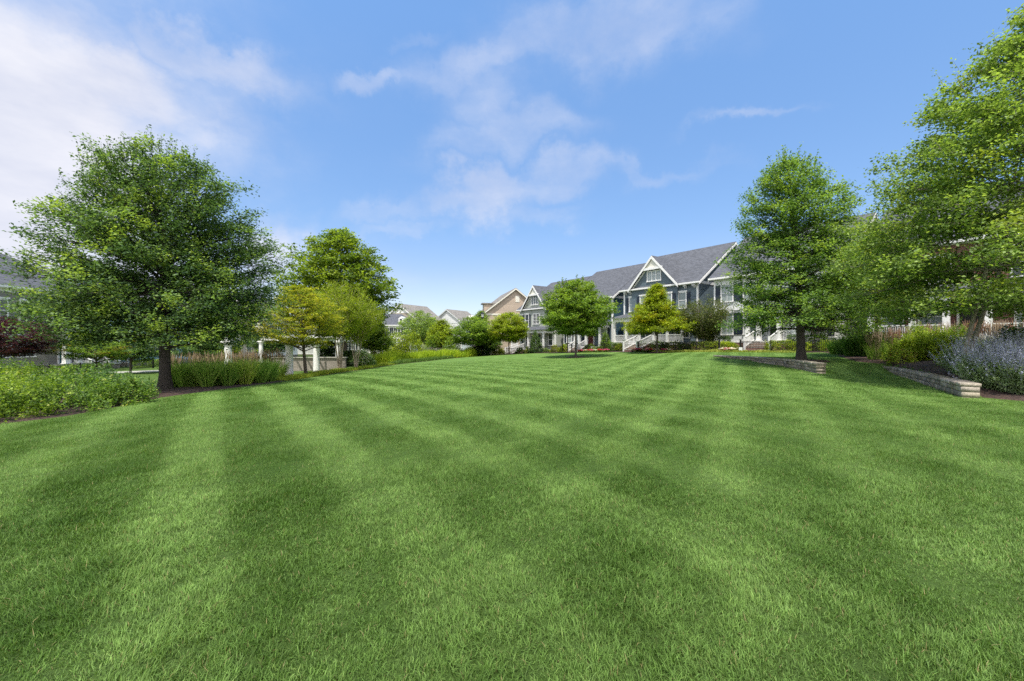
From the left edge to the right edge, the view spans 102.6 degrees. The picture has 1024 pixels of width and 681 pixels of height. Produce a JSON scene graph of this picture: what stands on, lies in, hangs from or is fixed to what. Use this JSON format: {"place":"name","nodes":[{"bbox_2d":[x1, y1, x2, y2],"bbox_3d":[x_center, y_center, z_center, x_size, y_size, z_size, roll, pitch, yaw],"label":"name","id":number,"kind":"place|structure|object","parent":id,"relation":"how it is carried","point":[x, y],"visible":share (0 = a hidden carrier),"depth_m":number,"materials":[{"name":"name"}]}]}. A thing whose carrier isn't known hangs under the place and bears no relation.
{"place":"outdoors","nodes":[
{"label":"outdoors","id":0,"kind":"place"},
{"bbox_2d":[275,362,395,380],"bbox_3d":[-12.806,2.198,31.266,2.163,0.620,18.506,0,0,3],"label":"grass fringe","id":1,"kind":"object","parent":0,"point":[287,377],"depth_m":27.24,"materials":[{"name":"plant"}]},
{"bbox_2d":[0,352,1023,680],"bbox_3d":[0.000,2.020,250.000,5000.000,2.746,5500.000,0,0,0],"label":"lawn","id":2,"kind":"structure","parent":0,"point":[480,360],"depth_m":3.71,"materials":[{"name":"green plant"}]},
{"bbox_2d":[0,316,67,358],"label":"red maple","id":3,"kind":"object","parent":2,"relation":"on","point":[22,348],"visible":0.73,"depth_m":21.23,"materials":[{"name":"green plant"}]},
{"bbox_2d":[0,254,120,373],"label":"house","id":4,"kind":"structure","parent":2,"relation":"on","point":[52,359],"depth_m":38.80,"materials":[{"name":"beige"}]},
{"bbox_2d":[6,359,153,377],"bbox_3d":[-38.981,2.557,36.999,0.187,1.408,14.185,0,0,4],"label":"iron fence","id":5,"kind":"object","parent":2,"relation":"on","point":[116,362],"visible":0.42,"depth_m":38.86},
{"bbox_2d":[39,338,137,371],"bbox_3d":[-24.100,1.300,23.915,4.007,3.070,4.150,0,0,17],"label":"maple","id":6,"kind":"object","parent":2,"relation":"on","point":[110,352],"visible":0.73,"depth_m":23.44,"materials":[{"name":"green plant"}]},
{"bbox_2d":[60,266,192,366],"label":"house","id":7,"kind":"structure","parent":2,"relation":"on","point":[126,363],"depth_m":51.18,"materials":[{"name":"grey"}]},
{"bbox_2d":[106,331,158,372],"bbox_3d":[-33.525,1.103,35.976,5.280,3.963,4.869,0,0,0],"label":"garden tree","id":8,"kind":"object","parent":2,"relation":"on","point":[149,352],"visible":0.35,"depth_m":35.74,"materials":[{"name":"green plant"}]},
{"bbox_2d":[173,361,211,386],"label":"ornamental grass","id":9,"kind":"object","parent":2,"relation":"on","point":[195,383],"depth_m":18.76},
{"bbox_2d":[170,336,223,360],"bbox_3d":[-30.477,0.952,39.702,5.353,4.089,5.289,0,0,24],"label":"garden tree","id":10,"kind":"object","parent":2,"relation":"on","point":[209,349],"visible":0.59,"depth_m":39.13,"materials":[{"name":"green plant"}]},
{"bbox_2d":[189,289,255,360],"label":"house","id":11,"kind":"structure","parent":2,"relation":"on","point":[245,349],"depth_m":69.23,"materials":[{"name":"grey brick"}]},
{"bbox_2d":[0,357,462,423],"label":"mulch bed","id":12,"kind":"object","parent":2,"relation":"on","point":[175,391],"visible":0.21,"depth_m":14.39,"materials":[{"name":"brown soil"}]},
{"bbox_2d":[0,368,56,412],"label":"leafy bush","id":13,"kind":"object","parent":12,"relation":"on","point":[3,380],"visible":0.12,"depth_m":10.79,"materials":[{"name":"green plant"}]},
{"bbox_2d":[0,356,73,398],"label":"leafy bush","id":14,"kind":"object","parent":12,"relation":"on","point":[19,365],"visible":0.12,"depth_m":14.09,"materials":[{"name":"green plant"}]},
{"bbox_2d":[0,361,78,423],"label":"leafy bush","id":15,"kind":"object","parent":12,"relation":"on","point":[46,409],"visible":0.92,"depth_m":9.51,"materials":[{"name":"green plant"}]},
{"bbox_2d":[0,362,125,416],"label":"leafy bush","id":16,"kind":"object","parent":12,"relation":"on","point":[97,394],"visible":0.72,"depth_m":10.86,"materials":[{"name":"green plant"}]},
{"bbox_2d":[2,360,142,407],"bbox_3d":[-13.379,1.436,12.628,3.100,1.578,3.676,0,0,0],"label":"leafy bush","id":17,"kind":"object","parent":12,"relation":"on","point":[114,377],"visible":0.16,"depth_m":12.88,"materials":[{"name":"green plant"}]},
{"bbox_2d":[59,368,160,400],"bbox_3d":[-13.986,1.618,14.059,2.357,1.344,2.588,0,0,22],"label":"leafy bush","id":18,"kind":"object","parent":12,"relation":"on","point":[143,380],"visible":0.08,"depth_m":14.51,"materials":[{"name":"green plant"}]},
{"bbox_2d":[84,376,159,406],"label":"leafy bush","id":19,"kind":"object","parent":12,"relation":"on","point":[127,397],"visible":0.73,"depth_m":12.20,"materials":[{"name":"green plant"}]},
{"bbox_2d":[0,124,296,388],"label":"oak tree","id":20,"kind":"object","parent":12,"relation":"on","point":[207,310],"visible":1,"depth_m":16.37,"materials":[{"name":"green plant"}]},
{"bbox_2d":[171,358,202,386],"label":"ornamental grass","id":21,"kind":"object","parent":12,"relation":"on","point":[180,377],"depth_m":18.58,"materials":[{"name":"plant"}]},
{"bbox_2d":[185,355,224,386],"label":"ornamental grass","id":22,"kind":"object","parent":12,"relation":"on","point":[208,378],"depth_m":18.41,"materials":[{"name":"plant"}]},
{"bbox_2d":[214,360,248,385],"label":"ornamental grass","id":23,"kind":"object","parent":12,"relation":"on","point":[230,376],"depth_m":19.06,"materials":[{"name":"plant"}]},
{"bbox_2d":[227,357,262,384],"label":"ornamental grass","id":24,"kind":"object","parent":12,"relation":"on","point":[247,377],"depth_m":19.85,"materials":[{"name":"plant"}]},
{"bbox_2d":[245,362,275,382],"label":"ornamental grass","id":25,"kind":"object","parent":12,"relation":"on","point":[262,377],"depth_m":20.77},
{"bbox_2d":[256,356,289,381],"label":"ornamental grass","id":26,"kind":"object","parent":12,"relation":"on","point":[273,376],"depth_m":21.92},
{"bbox_2d":[263,347,291,375],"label":"reed grass","id":27,"kind":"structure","parent":12,"relation":"on","point":[279,354],"depth_m":25.96,"materials":[{"name":"green plant"}]},
{"bbox_2d":[251,284,348,372],"bbox_3d":[-13.948,-0.596,26.862,6.561,6.158,6.477,0,0,0],"label":"maple tree","id":28,"kind":"object","parent":12,"relation":"on","point":[302,328],"visible":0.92,"depth_m":26.23,"materials":[{"name":"green plant"}]},
{"bbox_2d":[311,277,371,367],"bbox_3d":[-13.225,-1.179,31.902,4.920,7.538,5.017,0,0,0],"label":"crape myrtle","id":29,"kind":"object","parent":12,"relation":"on","point":[354,313],"visible":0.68,"depth_m":31.62,"materials":[{"name":"green plant"}]},
{"bbox_2d":[337,298,386,366],"bbox_3d":[-13.210,-0.691,35.296,4.992,6.605,4.997,0,0,-44],"label":"crape myrtle","id":30,"kind":"object","parent":12,"relation":"on","point":[361,333],"visible":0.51,"depth_m":34.84,"materials":[{"name":"green plant"}]},
{"bbox_2d":[352,348,376,366],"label":"hydrangea","id":31,"kind":"object","parent":12,"relation":"on","point":[364,355],"visible":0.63,"depth_m":36.57,"materials":[{"name":"green plant"}]},
{"bbox_2d":[387,355,453,363],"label":"grass fringe","id":32,"kind":"object","parent":12,"relation":"on","point":[403,361],"depth_m":45.36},
{"bbox_2d":[371,346,483,363],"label":"daylily bed","id":33,"kind":"object","parent":12,"relation":"on","point":[391,356],"visible":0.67,"depth_m":48.81,"materials":[{"name":"green plant"}]},
{"bbox_2d":[443,335,462,350],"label":"shrub","id":34,"kind":"object","parent":12,"relation":"on","point":[454,347],"visible":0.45,"depth_m":58.11,"materials":[{"name":"green plant"}]},
{"bbox_2d":[448,316,492,350],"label":"tree","id":35,"kind":"object","parent":12,"relation":"on","point":[476,333],"visible":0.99,"depth_m":58.65,"materials":[{"name":"green plant"}]},
{"bbox_2d":[467,343,491,355],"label":"shrub","id":36,"kind":"object","parent":12,"relation":"on","point":[487,351],"visible":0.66,"depth_m":60.65,"materials":[{"name":"green plant"}]},
{"bbox_2d":[469,337,502,351],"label":"tree","id":37,"kind":"object","parent":12,"relation":"on","point":[495,344],"visible":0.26,"depth_m":62.78,"materials":[{"name":"green plant"}]},
{"bbox_2d":[238,329,291,360],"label":"garden tree","id":38,"kind":"object","parent":2,"relation":"on","point":[254,346],"visible":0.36,"depth_m":48.73,"materials":[{"name":"green plant"}]},
{"bbox_2d":[236,296,297,358],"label":"house","id":39,"kind":"structure","parent":2,"relation":"on","point":[295,351],"depth_m":79.62,"materials":[{"name":"white"}]},
{"bbox_2d":[220,336,345,373],"bbox_3d":[-19.244,1.222,36.143,8.601,3.245,21.287,0,0,-23],"label":"pergola","id":40,"kind":"object","parent":2,"relation":"on","point":[289,357],"visible":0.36,"depth_m":33.76,"materials":[{"name":"paint"}]},
{"bbox_2d":[271,357,347,370],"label":"garden wall","id":41,"kind":"structure","parent":2,"relation":"on","point":[328,363],"depth_m":36.05,"materials":[{"name":"concrete"}]},
{"bbox_2d":[319,343,334,356],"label":"dark shrub","id":42,"kind":"object","parent":2,"relation":"on","point":[326,352],"visible":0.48,"depth_m":41.64,"materials":[{"name":"green plant"}]},
{"bbox_2d":[298,310,366,354],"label":"house","id":43,"kind":"structure","parent":2,"relation":"on","point":[309,352],"depth_m":96.30,"materials":[{"name":"grey"}]},
{"bbox_2d":[259,227,407,365],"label":"plane tree","id":44,"kind":"object","parent":2,"relation":"on","point":[319,267],"visible":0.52,"depth_m":40.02,"materials":[{"name":"green plant"}]},
{"bbox_2d":[343,348,364,366],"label":"dark shrub","id":45,"kind":"object","parent":2,"relation":"on","point":[348,354],"visible":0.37,"depth_m":40.02,"materials":[{"name":"green plant"}]},
{"bbox_2d":[352,320,397,355],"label":"tree","id":46,"kind":"object","parent":2,"relation":"on","point":[381,339],"visible":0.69,"depth_m":49.04,"materials":[{"name":"green plant"}]},
{"bbox_2d":[369,314,421,353],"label":"house","id":47,"kind":"structure","parent":2,"relation":"on","point":[393,320],"depth_m":102.52,"materials":[{"name":"grey"}]},
{"bbox_2d":[388,330,411,352],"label":"shrub","id":48,"kind":"object","parent":2,"relation":"on","point":[398,344],"visible":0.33,"depth_m":55.76,"materials":[{"name":"green plant"}]},
{"bbox_2d":[401,328,423,352],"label":"shrub","id":49,"kind":"object","parent":2,"relation":"on","point":[411,343],"visible":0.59,"depth_m":56.46,"materials":[{"name":"green plant"}]},
{"bbox_2d":[389,304,441,350],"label":"house","id":50,"kind":"structure","parent":2,"relation":"on","point":[413,309],"depth_m":119.57,"materials":[{"name":"beige"}]},
{"bbox_2d":[394,310,441,344],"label":"tree","id":51,"kind":"object","parent":2,"relation":"on","point":[421,325],"visible":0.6,"depth_m":64.75,"materials":[{"name":"green plant"}]},
{"bbox_2d":[423,334,446,351],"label":"shrub","id":52,"kind":"object","parent":2,"relation":"on","point":[430,345],"visible":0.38,"depth_m":59.48,"materials":[{"name":"green plant"}]},
{"bbox_2d":[425,319,461,348],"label":"tree","id":53,"kind":"object","parent":2,"relation":"on","point":[442,328],"visible":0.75,"depth_m":61.02,"materials":[{"name":"green plant"}]},
{"bbox_2d":[438,309,472,349],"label":"house","id":54,"kind":"structure","parent":2,"relation":"on","point":[452,316],"depth_m":129.89,"materials":[{"name":"white"}]},
{"bbox_2d":[474,288,526,354],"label":"house","id":55,"kind":"structure","parent":2,"relation":"on","point":[513,300],"depth_m":79.21,"materials":[{"name":"beige"}]},
{"bbox_2d":[505,276,590,353],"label":"house","id":56,"kind":"structure","parent":2,"relation":"on","point":[530,309],"depth_m":67.55,"materials":[{"name":"grey"}]},
{"bbox_2d":[564,263,645,351],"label":"house","id":57,"kind":"structure","parent":2,"relation":"on","point":[610,283],"depth_m":57.46,"materials":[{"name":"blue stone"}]},
{"bbox_2d":[521,351,824,353],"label":"mulch bed","id":58,"kind":"object","parent":2,"relation":"on","point":[645,351],"visible":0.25,"depth_m":47.38,"materials":[{"name":"brown soil"}]},
{"bbox_2d":[526,330,542,352],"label":"conical evergreen","id":59,"kind":"object","parent":58,"relation":"on","point":[533,343],"visible":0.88,"depth_m":60.62,"materials":[{"name":"green plant"}]},
{"bbox_2d":[638,340,719,350],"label":"iron fence","id":60,"kind":"object","parent":58,"relation":"on","point":[676,345],"visible":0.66,"depth_m":41.32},
{"bbox_2d":[676,295,733,349],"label":"crape myrtle","id":61,"kind":"object","parent":58,"relation":"on","point":[706,329],"visible":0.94,"depth_m":40.11,"materials":[{"name":"green plant"}]},
{"bbox_2d":[690,340,736,349],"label":"hedge","id":62,"kind":"object","parent":58,"relation":"on","point":[703,343],"visible":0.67,"depth_m":39.66,"materials":[{"name":"green plant"}]},
{"bbox_2d":[653,349,795,352],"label":"ground cover","id":63,"kind":"object","parent":58,"relation":"on","point":[720,350],"visible":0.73,"depth_m":37.08,"materials":[{"name":"green plant"}]},
{"bbox_2d":[765,339,811,351],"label":"hedge","id":64,"kind":"object","parent":58,"relation":"on","point":[789,346],"visible":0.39,"depth_m":34.36,"materials":[{"name":"green plant"}]},
{"bbox_2d":[739,337,842,351],"bbox_3d":[22.475,0.513,33.465,0.195,1.509,7.595,0,0,-35],"label":"fence","id":65,"kind":"object","parent":58,"relation":"on","point":[775,342],"visible":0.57,"depth_m":33.87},
{"bbox_2d":[787,333,828,350],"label":"hedge","id":66,"kind":"object","parent":58,"relation":"on","point":[823,336],"visible":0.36,"depth_m":34.26,"materials":[{"name":"green plant"}]},
{"bbox_2d":[787,304,841,350],"bbox_3d":[25.518,-1.216,34.655,4.386,4.636,4.301,0,0,17],"label":"crape myrtle","id":67,"kind":"object","parent":58,"relation":"on","point":[823,314],"visible":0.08,"depth_m":34.36,"materials":[{"name":"green plant"}]},
{"bbox_2d":[610,242,737,350],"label":"house","id":68,"kind":"structure","parent":2,"relation":"on","point":[682,277],"depth_m":48.42,"materials":[{"name":"blue stone"}]},
{"bbox_2d":[646,269,660,281],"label":"window","id":69,"kind":"structure","parent":68,"relation":"in","point":[655,275],"depth_m":49.19,"materials":[{"name":"glass"}]},
{"bbox_2d":[678,290,686,308],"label":"window","id":70,"kind":"structure","parent":68,"relation":"in","point":[682,295],"depth_m":46.48,"materials":[{"name":"glass"}]},
{"bbox_2d":[713,355,826,373],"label":"stone wall","id":71,"kind":"structure","parent":2,"relation":"on","point":[814,366],"depth_m":21.52,"materials":[{"name":"stone"}]},
{"bbox_2d":[708,212,877,350],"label":"house","id":72,"kind":"structure","parent":2,"relation":"on","point":[715,277],"depth_m":40.98,"materials":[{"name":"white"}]},
{"bbox_2d":[720,282,733,302],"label":"window","id":73,"kind":"structure","parent":72,"relation":"in","point":[723,295],"depth_m":42.45,"materials":[{"name":"glass"}]},
{"bbox_2d":[720,311,733,334],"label":"window","id":74,"kind":"structure","parent":72,"relation":"in","point":[729,332],"depth_m":42.27,"materials":[{"name":"glass"}]},
{"bbox_2d":[806,359,830,362],"bbox_3d":[15.830,1.225,22.049,2.010,0.402,2.000,0,0,0],"label":"mulch ring","id":75,"kind":"object","parent":2,"relation":"on","point":[822,361],"visible":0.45,"depth_m":21.48,"materials":[{"name":"brown soil"}]},
{"bbox_2d":[714,144,923,359],"bbox_3d":[15.761,-4.676,21.997,8.828,11.923,9.213,0,0,19],"label":"oak tree","id":76,"kind":"object","parent":75,"relation":"on","point":[782,237],"visible":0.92,"depth_m":21.19,"materials":[{"name":"green plant"}]},
{"bbox_2d":[825,352,1023,400],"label":"mulch bed","id":77,"kind":"object","parent":2,"relation":"on","point":[935,368],"visible":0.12,"depth_m":15.90,"materials":[{"name":"brown soil"}]},
{"bbox_2d":[832,333,863,355],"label":"ornamental grass","id":78,"kind":"object","parent":77,"relation":"on","point":[846,350],"depth_m":25.41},
{"bbox_2d":[842,329,885,355],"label":"ornamental grass","id":79,"kind":"object","parent":77,"relation":"on","point":[859,346],"depth_m":24.86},
{"bbox_2d":[846,329,892,356],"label":"ornamental grass","id":80,"kind":"object","parent":77,"relation":"on","point":[862,349],"depth_m":24.48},
{"bbox_2d":[861,327,889,359],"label":"reed grass","id":81,"kind":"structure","parent":77,"relation":"on","point":[875,355],"depth_m":21.91,"materials":[{"name":"green plant"}]},
{"bbox_2d":[816,232,951,332],"bbox_3d":[22.146,-2.907,24.925,7.465,7.955,6.532,0,0,0],"label":"birch tree","id":82,"kind":"object","parent":77,"relation":"on","point":[877,293],"visible":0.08,"depth_m":24.05,"materials":[{"name":"green plant"}]},
{"bbox_2d":[877,327,910,355],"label":"reed grass","id":83,"kind":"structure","parent":77,"relation":"on","point":[892,331],"depth_m":21.55,"materials":[{"name":"green plant"}]},
{"bbox_2d":[885,347,917,364],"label":"leafy perennial","id":84,"kind":"object","parent":77,"relation":"on","point":[898,358],"visible":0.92,"depth_m":18.87,"materials":[{"name":"green plant"}]},
{"bbox_2d":[876,326,927,361],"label":"leafy perennial","id":85,"kind":"object","parent":77,"relation":"on","point":[904,346],"visible":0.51,"depth_m":19.82,"materials":[{"name":"green plant"}]},
{"bbox_2d":[897,319,936,359],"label":"leafy perennial","id":86,"kind":"object","parent":77,"relation":"on","point":[919,327],"visible":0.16,"depth_m":20.36,"materials":[{"name":"green plant"}]},
{"bbox_2d":[820,3,1023,376],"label":"birch tree","id":87,"kind":"object","parent":77,"relation":"on","point":[993,123],"visible":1,"depth_m":13.25,"materials":[{"name":"green plant"}]},
{"bbox_2d":[900,324,947,360],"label":"leafy perennial","id":88,"kind":"object","parent":77,"relation":"on","point":[921,339],"visible":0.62,"depth_m":19.30,"materials":[{"name":"green plant"}]},
{"bbox_2d":[915,323,963,360],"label":"leafy perennial","id":89,"kind":"object","parent":77,"relation":"on","point":[942,332],"visible":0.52,"depth_m":18.92,"materials":[{"name":"green plant"}]},
{"bbox_2d":[926,319,979,358],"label":"leafy perennial","id":90,"kind":"object","parent":77,"relation":"on","point":[962,328],"visible":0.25,"depth_m":18.84,"materials":[{"name":"green plant"}]},
{"bbox_2d":[929,334,998,372],"bbox_3d":[15.920,0.542,14.454,1.855,1.576,1.881,0,0,35],"label":"lavender plant","id":91,"kind":"object","parent":77,"relation":"on","point":[949,358],"visible":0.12,"depth_m":14.62,"materials":[{"name":"purple plant"}]},
{"bbox_2d":[932,332,1018,373],"bbox_3d":[15.721,0.523,13.748,1.812,1.658,1.867,0,0,0],"label":"lavender plant","id":92,"kind":"object","parent":77,"relation":"on","point":[962,351],"visible":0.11,"depth_m":14.04,"materials":[{"name":"purple plant"}]},
{"bbox_2d":[943,336,1021,382],"bbox_3d":[14.486,0.652,12.502,1.947,1.606,1.749,0,0,41],"label":"lavender plant","id":93,"kind":"object","parent":77,"relation":"on","point":[960,360],"visible":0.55,"depth_m":12.67,"materials":[{"name":"purple plant"}]},
{"bbox_2d":[947,340,1023,391],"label":"lavender plant","id":94,"kind":"object","parent":77,"relation":"on","point":[978,379],"visible":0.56,"depth_m":12.11,"materials":[{"name":"purple plant"}]},
{"bbox_2d":[953,327,1023,351],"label":"lavender plant","id":95,"kind":"object","parent":77,"relation":"on","point":[985,339],"visible":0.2,"depth_m":13.54,"materials":[{"name":"purple plant"}]},
{"bbox_2d":[968,338,1023,390],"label":"lavender plant","id":96,"kind":"object","parent":77,"relation":"on","point":[1002,358],"visible":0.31,"depth_m":11.95,"materials":[{"name":"purple plant"}]},
{"bbox_2d":[970,341,1023,394],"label":"lavender plant","id":97,"kind":"object","parent":77,"relation":"on","point":[1013,387],"visible":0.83,"depth_m":11.58,"materials":[{"name":"purple plant"}]},
{"bbox_2d":[976,324,1023,360],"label":"lavender plant","id":98,"kind":"object","parent":77,"relation":"on","point":[1016,339],"visible":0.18,"depth_m":13.19,"materials":[{"name":"purple plant"}]},
{"bbox_2d":[983,319,1022,340],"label":"reed grass","id":99,"kind":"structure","parent":77,"relation":"on","point":[996,327],"depth_m":18.99,"materials":[{"name":"beige plant"}]},
{"bbox_2d":[993,323,1023,347],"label":"dark shrub","id":100,"kind":"object","parent":77,"relation":"on","point":[1011,329],"visible":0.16,"depth_m":15.14,"materials":[{"name":"green plant"}]},
{"bbox_2d":[882,366,981,397],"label":"stone wall","id":101,"kind":"structure","parent":2,"relation":"on","point":[958,387],"depth_m":12.98,"materials":[{"name":"stone"}]},
{"bbox_2d":[868,193,1023,343],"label":"house","id":102,"kind":"structure","parent":2,"relation":"on","point":[949,319],"depth_m":28.98,"materials":[{"name":"red brick"}]},
{"bbox_2d":[918,299,941,329],"bbox_3d":[30.849,-1.820,30.221,0.120,2.340,1.510,0,0,-35],"label":"window","id":103,"kind":"structure","parent":102,"relation":"in","point":[937,320],"depth_m":30.13,"materials":[{"name":"white paint"}]},
{"bbox_2d":[959,307,982,336],"bbox_3d":[32.029,-1.350,28.606,0.052,2.300,1.100,0,0,-35],"label":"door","id":104,"kind":"structure","parent":102,"relation":"in","point":[964,319],"depth_m":28.78,"materials":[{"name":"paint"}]},
{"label":"mulch ring","id":105,"kind":"structure","parent":2,"relation":"on","visible":0},
{"bbox_2d":[536,275,620,355],"bbox_3d":[6.413,-2.271,39.848,8.410,8.133,10.006,0,0,0],"label":"lawn tree","id":106,"kind":"object","parent":105,"relation":"on","point":[582,314],"visible":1,"depth_m":38.26,"materials":[{"name":"green plant"}]},
{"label":"mulch ring","id":107,"kind":"structure","parent":2,"relation":"on","visible":0},
{"bbox_2d":[618,282,697,351],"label":"lawn tree","id":108,"kind":"object","parent":107,"relation":"on","point":[657,313],"visible":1,"depth_m":40.97,"materials":[{"name":"green plant"}]},
{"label":"mulch ring","id":109,"kind":"structure","parent":2,"relation":"on","visible":0},
{"bbox_2d":[486,311,529,353],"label":"lawn tree","id":110,"kind":"object","parent":109,"relation":"on","point":[514,329],"visible":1,"depth_m":58.68,"materials":[{"name":"green plant"}]},
{"bbox_2d":[0,0,1023,315],"label":"sky","id":111,"kind":"structure","parent":0,"point":[486,150],"materials":[{"name":"blue"}]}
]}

